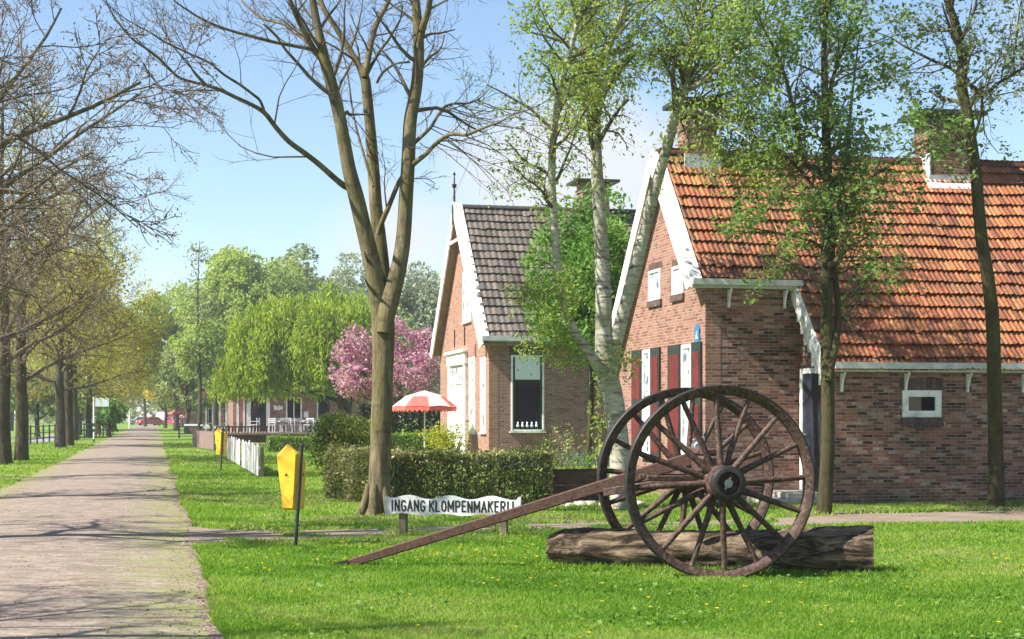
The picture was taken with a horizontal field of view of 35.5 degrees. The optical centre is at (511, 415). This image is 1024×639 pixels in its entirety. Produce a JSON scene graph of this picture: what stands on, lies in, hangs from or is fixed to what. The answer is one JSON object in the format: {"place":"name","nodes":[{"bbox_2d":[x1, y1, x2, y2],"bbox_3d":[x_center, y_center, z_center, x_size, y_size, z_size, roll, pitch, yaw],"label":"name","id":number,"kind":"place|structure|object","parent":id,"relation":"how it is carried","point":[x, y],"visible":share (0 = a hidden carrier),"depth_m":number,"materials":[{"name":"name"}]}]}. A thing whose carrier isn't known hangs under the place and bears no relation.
{"place":"outdoors","nodes":[
{"label":"outdoors","id":0,"kind":"place"},
{"bbox_2d":[11,434,53,449],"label":"cycle path","id":1,"kind":"structure","parent":0,"point":[45,439],"depth_m":107.46,"materials":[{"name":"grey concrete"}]},
{"bbox_2d":[0,424,211,638],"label":"road","id":2,"kind":"structure","parent":0,"point":[136,453],"depth_m":18.55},
{"bbox_2d":[0,477,222,638],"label":"fallen leaves","id":3,"kind":"object","parent":2,"relation":"on","point":[202,613],"visible":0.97,"depth_m":14.91,"materials":[{"name":"plant"}]},
{"bbox_2d":[127,417,143,424],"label":"parked car","id":4,"kind":"object","parent":2,"relation":"on","point":[133,421],"visible":0.46,"depth_m":288.91,"materials":[{"name":"silver metal"}]},
{"bbox_2d":[136,417,163,425],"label":"parked car","id":5,"kind":"object","parent":2,"relation":"on","point":[155,420],"visible":0.73,"depth_m":261.49,"materials":[{"name":"red paint"}]},
{"bbox_2d":[228,375,366,431],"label":"cafe building","id":6,"kind":"structure","parent":0,"point":[241,412],"depth_m":99.67,"materials":[{"name":"red brick"}]},
{"bbox_2d":[251,398,265,431],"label":"door","id":7,"kind":"structure","parent":6,"relation":"in","point":[257,411],"depth_m":99.30,"materials":[{"name":"grey paint"}]},
{"bbox_2d":[286,397,301,419],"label":"window","id":8,"kind":"structure","parent":6,"relation":"in","point":[292,411],"depth_m":99.78,"materials":[{"name":"white paint"}]},
{"bbox_2d":[318,398,329,422],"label":"door","id":9,"kind":"structure","parent":6,"relation":"in","point":[323,407],"depth_m":100.17,"materials":[{"name":"grey paint"}]},
{"bbox_2d":[0,419,1023,638],"bbox_3d":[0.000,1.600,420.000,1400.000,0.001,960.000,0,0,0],"label":"ground","id":10,"kind":"structure","parent":0,"point":[168,433],"depth_m":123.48,"materials":[{"name":"green plant"}]},
{"bbox_2d":[10,339,39,414],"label":"hazel tree","id":11,"kind":"object","parent":10,"relation":"on","point":[12,403],"visible":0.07,"depth_m":115.33,"materials":[{"name":"green plant"}]},
{"bbox_2d":[10,289,55,430],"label":"oak tree","id":12,"kind":"object","parent":10,"relation":"on","point":[12,421],"depth_m":169.81,"materials":[{"name":"green plant"}]},
{"bbox_2d":[11,351,64,436],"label":"hazel tree","id":13,"kind":"object","parent":10,"relation":"on","point":[37,407],"visible":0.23,"depth_m":119.20,"materials":[{"name":"green plant"}]},
{"bbox_2d":[29,423,114,444],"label":"metal railing","id":14,"kind":"object","parent":10,"relation":"on","point":[49,432],"visible":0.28,"depth_m":97.84,"materials":[{"name":"metal"}]},
{"bbox_2d":[0,37,151,464],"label":"plane tree","id":15,"kind":"object","parent":10,"relation":"on","point":[6,458],"visible":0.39,"depth_m":51.84,"materials":[{"name":"green plant"}]},
{"bbox_2d":[11,240,147,439],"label":"oak tree","id":16,"kind":"object","parent":10,"relation":"on","point":[75,416],"visible":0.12,"depth_m":103.85,"materials":[{"name":"green plant"}]},
{"bbox_2d":[45,373,114,433],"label":"hazel tree","id":17,"kind":"object","parent":10,"relation":"on","point":[82,404],"visible":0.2,"depth_m":133.99,"materials":[{"name":"green plant"}]},
{"bbox_2d":[9,164,169,447],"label":"oak tree","id":18,"kind":"object","parent":10,"relation":"on","point":[60,424],"visible":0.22,"depth_m":78.98,"materials":[{"name":"green plant"}]},
{"bbox_2d":[4,88,178,460],"bbox_3d":[-17.259,-4.949,56.510,10.538,13.293,10.185,0,0,19],"label":"oak tree","id":19,"kind":"object","parent":10,"relation":"on","point":[21,449],"visible":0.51,"depth_m":56.53,"materials":[{"name":"green plant"}]},
{"bbox_2d":[8,187,175,445],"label":"oak tree","id":20,"kind":"object","parent":10,"relation":"on","point":[69,378],"visible":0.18,"depth_m":83.79,"materials":[{"name":"green plant"}]},
{"bbox_2d":[31,316,152,436],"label":"oak tree","id":21,"kind":"object","parent":10,"relation":"on","point":[89,412],"visible":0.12,"depth_m":121.83,"materials":[{"name":"green plant"}]},
{"bbox_2d":[0,6,192,383],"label":"plane tree","id":22,"kind":"object","parent":10,"relation":"on","point":[11,335],"visible":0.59,"depth_m":42.00,"materials":[{"name":"brown plant"}]},
{"bbox_2d":[93,397,108,441],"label":"street sign","id":23,"kind":"object","parent":10,"relation":"on","point":[98,403],"visible":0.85,"depth_m":95.99,"materials":[{"name":"metal"}]},
{"bbox_2d":[50,342,154,433],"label":"oak tree","id":24,"kind":"object","parent":10,"relation":"on","point":[142,391],"visible":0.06,"depth_m":143.43,"materials":[{"name":"green plant"}]},
{"bbox_2d":[95,396,128,436],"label":"hazel tree","id":25,"kind":"object","parent":10,"relation":"on","point":[111,416],"visible":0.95,"depth_m":117.56,"materials":[{"name":"green plant"}]},
{"bbox_2d":[0,0,229,359],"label":"plane tree","id":26,"kind":"object","parent":10,"relation":"on","point":[8,182],"visible":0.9,"depth_m":29.74,"materials":[{"name":"brown plant"}]},
{"bbox_2d":[0,0,229,306],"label":"plane tree","id":27,"kind":"object","parent":10,"relation":"on","point":[14,136],"visible":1,"depth_m":19.95,"materials":[{"name":"brown plant"}]},
{"bbox_2d":[80,314,150,430],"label":"oak tree","id":28,"kind":"object","parent":10,"relation":"on","point":[146,356],"depth_m":164.83,"materials":[{"name":"green plant"}]},
{"bbox_2d":[129,366,153,426],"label":"oak tree","id":29,"kind":"object","parent":10,"relation":"on","point":[145,415],"depth_m":229.83,"materials":[{"name":"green plant"}]},
{"bbox_2d":[121,279,200,429],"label":"poplar tree","id":30,"kind":"object","parent":10,"relation":"on","point":[172,329],"visible":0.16,"depth_m":172.63,"materials":[{"name":"green plant"}]},
{"bbox_2d":[141,374,180,427],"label":"beech tree","id":31,"kind":"object","parent":10,"relation":"on","point":[151,397],"visible":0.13,"depth_m":204.23,"materials":[{"name":"yellow plant"}]},
{"bbox_2d":[156,412,173,424],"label":"parked van","id":32,"kind":"object","parent":10,"relation":"on","point":[160,415],"visible":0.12,"depth_m":273.49,"materials":[{"name":"silver metal"}]},
{"bbox_2d":[163,417,182,425],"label":"parked car","id":33,"kind":"object","parent":10,"relation":"on","point":[170,420],"visible":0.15,"depth_m":254.34,"materials":[{"name":"paint"}]},
{"bbox_2d":[172,407,185,414],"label":"parasol","id":34,"kind":"object","parent":10,"relation":"on","point":[179,412],"visible":0.63,"depth_m":169.04,"materials":[{"name":"red fabric"}]},
{"bbox_2d":[173,417,185,425],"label":"parked car","id":35,"kind":"object","parent":10,"relation":"on","point":[181,420],"visible":0.16,"depth_m":233.44,"materials":[{"name":"red paint"}]},
{"bbox_2d":[153,337,211,432],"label":"elm tree","id":36,"kind":"object","parent":10,"relation":"on","point":[188,394],"visible":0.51,"depth_m":139.58,"materials":[{"name":"green plant"}]},
{"bbox_2d":[178,424,208,437],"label":"road barrier","id":37,"kind":"object","parent":10,"relation":"on","point":[189,425],"visible":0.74,"depth_m":112.96,"materials":[{"name":"white metal"}]},
{"bbox_2d":[165,471,224,638],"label":"kerb","id":38,"kind":"structure","parent":10,"relation":"on","point":[212,627],"depth_m":15.34,"materials":[{"name":"stone"}]},
{"bbox_2d":[166,239,226,430],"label":"slender tree","id":39,"kind":"object","parent":10,"relation":"on","point":[197,314],"visible":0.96,"depth_m":127.91,"materials":[{"name":"green plant"}]},
{"bbox_2d":[192,430,214,449],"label":"plank fence","id":40,"kind":"object","parent":10,"relation":"on","point":[202,439],"visible":0.98,"depth_m":76.02,"materials":[{"name":"wood"}]},
{"bbox_2d":[183,380,227,432],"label":"shop building","id":41,"kind":"structure","parent":10,"relation":"on","point":[207,416],"depth_m":145.39,"materials":[{"name":"red brick"}]},
{"bbox_2d":[207,408,211,423],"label":"window","id":42,"kind":"structure","parent":41,"relation":"in","point":[209,409],"depth_m":145.43,"materials":[{"name":"glass"}]},
{"bbox_2d":[218,409,223,429],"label":"door","id":43,"kind":"structure","parent":41,"relation":"in","point":[222,410],"depth_m":145.61,"materials":[{"name":"wood"}]},
{"bbox_2d":[222,408,227,423],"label":"window","id":44,"kind":"structure","parent":41,"relation":"in","point":[222,408],"depth_m":145.71,"materials":[{"name":"white paint"}]},
{"bbox_2d":[168,311,247,431],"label":"elm tree","id":45,"kind":"object","parent":10,"relation":"on","point":[217,332],"visible":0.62,"depth_m":128.69,"materials":[{"name":"green plant"}]},
{"bbox_2d":[203,425,229,431],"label":"road barrier","id":46,"kind":"object","parent":10,"relation":"on","point":[210,427],"visible":0.5,"depth_m":102.95,"materials":[{"name":"white metal"}]},
{"bbox_2d":[215,428,227,470],"bbox_3d":[-8.433,0.993,46.322,0.343,1.316,0.343,0,0,14],"label":"yellow marker","id":47,"kind":"object","parent":10,"relation":"on","point":[221,437],"visible":0.88,"depth_m":46.23,"materials":[{"name":"paint"}]},
{"bbox_2d":[14,347,439,423],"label":"distant woods","id":48,"kind":"object","parent":10,"relation":"on","point":[150,406],"visible":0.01,"depth_m":330.15,"materials":[{"name":"green plant"}]},
{"bbox_2d":[227,436,244,464],"bbox_3d":[-9.380,1.176,54.190,0.152,0.948,9.090,0,0,-13],"label":"picket fence","id":49,"kind":"object","parent":10,"relation":"on","point":[234,446],"visible":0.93,"depth_m":53.06,"materials":[{"name":"white paint"}]},
{"bbox_2d":[168,244,310,350],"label":"ash tree","id":50,"kind":"object","parent":10,"relation":"on","point":[241,283],"visible":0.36,"depth_m":148.51,"materials":[{"name":"green plant"}]},
{"bbox_2d":[242,440,263,477],"bbox_3d":[-7.283,1.168,44.798,0.152,0.964,7.845,0,0,-13],"label":"picket fence","id":51,"kind":"object","parent":10,"relation":"on","point":[251,453],"visible":0.93,"depth_m":43.15,"materials":[{"name":"white paint"}]},
{"bbox_2d":[214,426,314,442],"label":"fence","id":52,"kind":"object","parent":10,"relation":"on","point":[254,437],"depth_m":93.35,"materials":[{"name":"wood"}]},
{"bbox_2d":[250,418,259,431],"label":"garden chair","id":53,"kind":"object","parent":52,"relation":"on","point":[257,421],"visible":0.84,"depth_m":95.97,"materials":[{"name":"plastic"}]},
{"bbox_2d":[268,418,278,431],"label":"garden chair","id":54,"kind":"object","parent":52,"relation":"on","point":[270,421],"visible":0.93,"depth_m":94.44,"materials":[{"name":"plastic"}]},
{"bbox_2d":[275,418,285,431],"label":"garden chair","id":55,"kind":"object","parent":52,"relation":"on","point":[280,424],"visible":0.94,"depth_m":94.68,"materials":[{"name":"plastic"}]},
{"bbox_2d":[281,418,288,431],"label":"garden chair","id":56,"kind":"object","parent":52,"relation":"on","point":[284,424],"visible":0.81,"depth_m":95.41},
{"bbox_2d":[290,418,298,431],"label":"garden chair","id":57,"kind":"object","parent":52,"relation":"on","point":[291,421],"visible":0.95,"depth_m":94.69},
{"bbox_2d":[294,418,304,431],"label":"garden chair","id":58,"kind":"object","parent":52,"relation":"on","point":[300,424],"visible":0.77,"depth_m":95.83,"materials":[{"name":"plastic"}]},
{"bbox_2d":[304,418,313,431],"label":"garden chair","id":59,"kind":"object","parent":52,"relation":"on","point":[312,421],"visible":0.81,"depth_m":95.15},
{"bbox_2d":[207,281,371,423],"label":"willow tree","id":60,"kind":"object","parent":10,"relation":"on","point":[275,350],"visible":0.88,"depth_m":85.12,"materials":[{"name":"green plant"}]},
{"bbox_2d":[277,444,305,546],"bbox_3d":[-2.690,0.993,19.502,0.343,1.316,0.343,0,0,0],"label":"yellow marker","id":61,"kind":"object","parent":10,"relation":"on","point":[291,461],"visible":0.89,"depth_m":19.40,"materials":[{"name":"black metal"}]},
{"bbox_2d":[261,242,344,310],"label":"ash tree","id":62,"kind":"object","parent":10,"relation":"on","point":[307,269],"visible":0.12,"depth_m":157.91,"materials":[{"name":"green plant"}]},
{"bbox_2d":[264,433,353,452],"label":"hedge","id":63,"kind":"object","parent":10,"relation":"on","point":[278,439],"visible":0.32,"depth_m":69.81,"materials":[{"name":"green plant"}]},
{"bbox_2d":[304,410,370,475],"bbox_3d":[-3.479,0.758,33.242,1.684,1.810,1.517,0,0,-4],"label":"garden shrub","id":64,"kind":"object","parent":10,"relation":"on","point":[340,431],"visible":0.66,"depth_m":32.89,"materials":[{"name":"green plant"}]},
{"bbox_2d":[312,250,368,307],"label":"lime tree","id":65,"kind":"object","parent":10,"relation":"on","point":[343,277],"visible":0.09,"depth_m":168.46,"materials":[{"name":"green plant"}]},
{"bbox_2d":[261,515,431,522],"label":"soil","id":66,"kind":"structure","parent":10,"relation":"on","point":[340,517],"depth_m":24.84,"materials":[{"name":"soil"}]},
{"bbox_2d":[95,0,609,515],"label":"maple tree","id":67,"kind":"object","parent":66,"relation":"on","point":[385,280],"visible":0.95,"depth_m":25.64,"materials":[{"name":"brown plant"}]},
{"bbox_2d":[325,315,439,407],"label":"cherry tree","id":68,"kind":"object","parent":10,"relation":"on","point":[418,375],"visible":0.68,"depth_m":78.08,"materials":[{"name":"pink plant"}]},
{"bbox_2d":[358,401,439,449],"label":"yew hedge","id":69,"kind":"object","parent":10,"relation":"on","point":[431,420],"visible":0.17,"depth_m":65.89,"materials":[{"name":"green plant"}]},
{"bbox_2d":[363,260,441,430],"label":"lime tree","id":70,"kind":"object","parent":10,"relation":"on","point":[418,300],"visible":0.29,"depth_m":148.24,"materials":[{"name":"green plant"}]},
{"bbox_2d":[362,429,444,450],"bbox_3d":[-3.656,1.054,57.306,4.031,1.213,1.032,0,0,-10],"label":"hedge","id":71,"kind":"object","parent":10,"relation":"on","point":[400,436],"visible":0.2,"depth_m":57.01,"materials":[{"name":"green plant"}]},
{"bbox_2d":[392,303,419,431],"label":"lime tree","id":72,"kind":"object","parent":10,"relation":"on","point":[407,316],"visible":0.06,"depth_m":119.04,"materials":[{"name":"green plant"}]},
{"bbox_2d":[392,391,456,462],"bbox_3d":[-2.843,0.390,52.000,1.959,2.420,1.959,0,0,-34],"label":"parasol","id":73,"kind":"object","parent":10,"relation":"on","point":[424,401],"visible":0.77,"depth_m":51.35,"materials":[{"name":"red fabric"}]},
{"bbox_2d":[321,441,554,504],"bbox_3d":[-1.417,1.051,29.455,3.127,1.162,4.248,0,0,-24],"label":"garden hedge","id":74,"kind":"object","parent":10,"relation":"on","point":[407,476],"visible":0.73,"depth_m":28.06,"materials":[{"name":"green plant"}]},
{"bbox_2d":[418,420,472,470],"bbox_3d":[-1.921,0.893,45.491,1.566,1.552,1.562,0,0,-42],"label":"forsythia shrub","id":75,"kind":"object","parent":10,"relation":"on","point":[438,434],"visible":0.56,"depth_m":45.42,"materials":[{"name":"yellow plant"}]},
{"bbox_2d":[385,495,520,534],"bbox_3d":[-0.781,1.355,21.291,1.860,0.591,0.136,0,0,13],"label":"wooden sign","id":76,"kind":"object","parent":10,"relation":"on","point":[403,506],"visible":0.88,"depth_m":21.25,"materials":[{"name":"white paint"}]},
{"bbox_2d":[8,471,1023,638],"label":"weed leaves","id":77,"kind":"object","parent":10,"relation":"on","point":[320,584],"visible":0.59,"depth_m":13.38,"materials":[{"name":"green plant"}]},
{"bbox_2d":[430,172,636,466],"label":"village house","id":78,"kind":"structure","parent":10,"relation":"on","point":[492,394],"depth_m":51.46,"materials":[{"name":"red brick"}]},
{"bbox_2d":[444,349,467,451],"bbox_3d":[-1.939,-0.464,55.005,0.200,3.528,3.466,0,0,-13],"label":"door","id":79,"kind":"structure","parent":78,"relation":"in","point":[457,359],"depth_m":54.82,"materials":[{"name":"white paint"}]},
{"bbox_2d":[461,272,471,324],"bbox_3d":[-1.502,-3.965,53.442,0.136,1.754,1.501,0,0,-13],"label":"window shutter","id":80,"kind":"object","parent":78,"relation":"in","point":[466,307],"depth_m":53.74,"materials":[{"name":"white paint"}]},
{"bbox_2d":[467,356,475,433],"bbox_3d":[-1.301,-0.676,52.542,0.136,2.548,1.093,0,0,-13],"label":"window shutter","id":81,"kind":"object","parent":78,"relation":"in","point":[472,360],"depth_m":52.56,"materials":[{"name":"white paint"}]},
{"bbox_2d":[478,356,486,433],"bbox_3d":[-0.911,-0.653,50.795,0.136,2.468,0.944,0,0,-13],"label":"window shutter","id":82,"kind":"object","parent":78,"relation":"in","point":[482,359],"depth_m":50.80,"materials":[{"name":"white paint"}]},
{"bbox_2d":[509,346,545,432],"bbox_3d":[0.492,-0.836,50.253,1.167,2.741,0.146,0,0,-13],"label":"window","id":83,"kind":"structure","parent":78,"relation":"in","point":[527,391],"depth_m":50.26,"materials":[{"name":"glass"}]},
{"bbox_2d":[536,427,564,485],"bbox_3d":[0.706,0.902,30.604,0.536,1.399,0.655,0,0,40],"label":"garden plant","id":84,"kind":"object","parent":10,"relation":"on","point":[556,462],"visible":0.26,"depth_m":30.59,"materials":[{"name":"green plant"}]},
{"bbox_2d":[549,422,586,468],"bbox_3d":[1.053,0.863,31.429,0.761,1.476,0.648,0,0,36],"label":"garden plant","id":85,"kind":"object","parent":10,"relation":"on","point":[567,457],"visible":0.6,"depth_m":31.39,"materials":[{"name":"green plant"}]},
{"bbox_2d":[328,385,814,578],"bbox_3d":[0.504,0.658,16.184,4.918,1.917,1.896,0,0,-1],"label":"logging cart","id":86,"kind":"object","parent":10,"relation":"on","point":[699,468],"visible":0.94,"depth_m":15.67,"materials":[{"name":"wood"}]},
{"bbox_2d":[551,468,598,500],"bbox_3d":[1.112,1.250,28.939,1.169,0.740,0.090,0,0,-26],"label":"garden board","id":87,"kind":"object","parent":10,"relation":"on","point":[563,480],"visible":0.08,"depth_m":28.92,"materials":[{"name":"wood"}]},
{"bbox_2d":[518,181,632,468],"bbox_3d":[1.927,-2.018,39.002,3.515,7.438,3.550,0,0,-32],"label":"young maple","id":88,"kind":"object","parent":10,"relation":"on","point":[578,251],"visible":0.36,"depth_m":38.61,"materials":[{"name":"green plant"}]},
{"bbox_2d":[574,500,586,505],"bbox_3d":[1.212,1.550,28.232,0.303,0.120,0.260,0,0,12],"label":"edging stone","id":89,"kind":"object","parent":10,"relation":"on","point":[580,502],"visible":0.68,"depth_m":28.15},
{"bbox_2d":[564,440,598,468],"bbox_3d":[1.377,1.028,30.422,0.716,1.147,0.610,0,0,44],"label":"garden plant","id":90,"kind":"object","parent":10,"relation":"on","point":[587,460],"visible":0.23,"depth_m":30.37,"materials":[{"name":"green plant"}]},
{"bbox_2d":[512,516,651,522],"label":"soil","id":91,"kind":"structure","parent":10,"relation":"on","point":[581,521],"depth_m":24.37,"materials":[{"name":"soil"}]},
{"bbox_2d":[585,500,596,505],"bbox_3d":[1.375,1.547,28.278,0.287,0.127,0.339,0,0,13],"label":"edging stone","id":92,"kind":"object","parent":10,"relation":"on","point":[591,502],"visible":0.59,"depth_m":28.18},
{"bbox_2d":[582,372,627,501],"bbox_3d":[1.634,0.405,29.208,0.765,2.448,0.615,0,0,37],"label":"ivy plant","id":93,"kind":"object","parent":10,"relation":"on","point":[600,429],"visible":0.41,"depth_m":29.20,"materials":[{"name":"green plant"}]},
{"bbox_2d":[202,500,1023,637],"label":"dandelion flowers","id":94,"kind":"object","parent":10,"relation":"on","point":[579,570],"visible":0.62,"depth_m":16.96,"materials":[{"name":"yellow plant"}]},
{"bbox_2d":[545,525,873,572],"bbox_3d":[1.989,1.366,16.365,3.338,0.541,0.558,0,0,12],"label":"fallen log","id":95,"kind":"object","parent":10,"relation":"on","point":[837,548],"visible":0.62,"depth_m":16.15,"materials":[{"name":"wood"}]},
{"bbox_2d":[612,97,1023,504],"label":"brick farmhouse","id":96,"kind":"object","parent":10,"relation":"on","point":[910,391],"visible":0.76,"depth_m":29.83,"materials":[{"name":"red brick"}]},
{"bbox_2d":[639,349,649,457],"bbox_3d":[2.787,-0.243,33.026,0.136,2.247,0.646,0,0,-13],"label":"window","id":97,"kind":"structure","parent":96,"relation":"in","point":[645,353],"depth_m":33.07,"materials":[{"name":"white paint"}]},
{"bbox_2d":[646,261,661,307],"bbox_3d":[2.915,-2.660,32.501,0.106,0.891,0.900,0,0,-13],"label":"window","id":98,"kind":"structure","parent":96,"relation":"in","point":[654,273],"depth_m":32.48,"materials":[{"name":"white paint"}]},
{"bbox_2d":[670,259,684,301],"bbox_3d":[3.233,-2.640,31.077,0.106,0.824,0.769,0,0,-13],"label":"window","id":99,"kind":"structure","parent":96,"relation":"in","point":[677,283],"depth_m":31.13,"materials":[{"name":"white paint"}]},
{"bbox_2d":[681,344,690,454],"bbox_3d":[3.359,-0.270,30.550,0.091,2.192,0.587,0,0,-13],"label":"window","id":100,"kind":"structure","parent":96,"relation":"in","point":[685,349],"depth_m":30.64,"materials":[{"name":"white paint"}]},
{"bbox_2d":[799,368,820,489],"bbox_3d":[5.518,0.248,29.316,0.087,2.263,1.240,0,0,-13],"label":"door","id":101,"kind":"structure","parent":96,"relation":"in","point":[809,387],"depth_m":29.42,"materials":[{"name":"white paint"}]},
{"bbox_2d":[899,378,943,426],"bbox_3d":[7.416,-0.242,28.975,0.866,0.881,0.126,0,0,-13],"label":"window","id":102,"kind":"structure","parent":96,"relation":"in","point":[923,396],"depth_m":28.96,"materials":[{"name":"white paint"}]},
{"bbox_2d":[779,512,874,516],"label":"soil","id":103,"kind":"structure","parent":10,"relation":"on","point":[839,513],"depth_m":25.85,"materials":[{"name":"soil"}]},
{"bbox_2d":[691,0,983,513],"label":"rowan tree","id":104,"kind":"object","parent":10,"relation":"on","point":[829,195],"visible":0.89,"depth_m":25.77,"materials":[{"name":"green plant"}]},
{"bbox_2d":[949,505,1023,510],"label":"soil","id":105,"kind":"structure","parent":10,"relation":"on","point":[993,509],"depth_m":27.52,"materials":[{"name":"soil"}]},
{"bbox_2d":[834,0,1023,506],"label":"alder tree","id":106,"kind":"object","parent":105,"relation":"on","point":[996,480],"visible":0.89,"depth_m":27.80,"materials":[{"name":"green plant"}]},
{"bbox_2d":[0,0,1023,418],"label":"sky","id":107,"kind":"structure","parent":0,"point":[267,207],"materials":[{"name":"blue"}]},
{"bbox_2d":[182,511,1023,546],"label":"path","id":108,"kind":"structure","parent":0,"point":[198,534],"depth_m":23.64,"materials":[{"name":"concrete"}]},
{"label":"soil","id":109,"kind":"structure","parent":0,"visible":0},
{"bbox_2d":[454,0,858,508],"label":"birch tree","id":110,"kind":"object","parent":109,"relation":"on","point":[603,360],"visible":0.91,"depth_m":26.50,"materials":[{"name":"green plant"}]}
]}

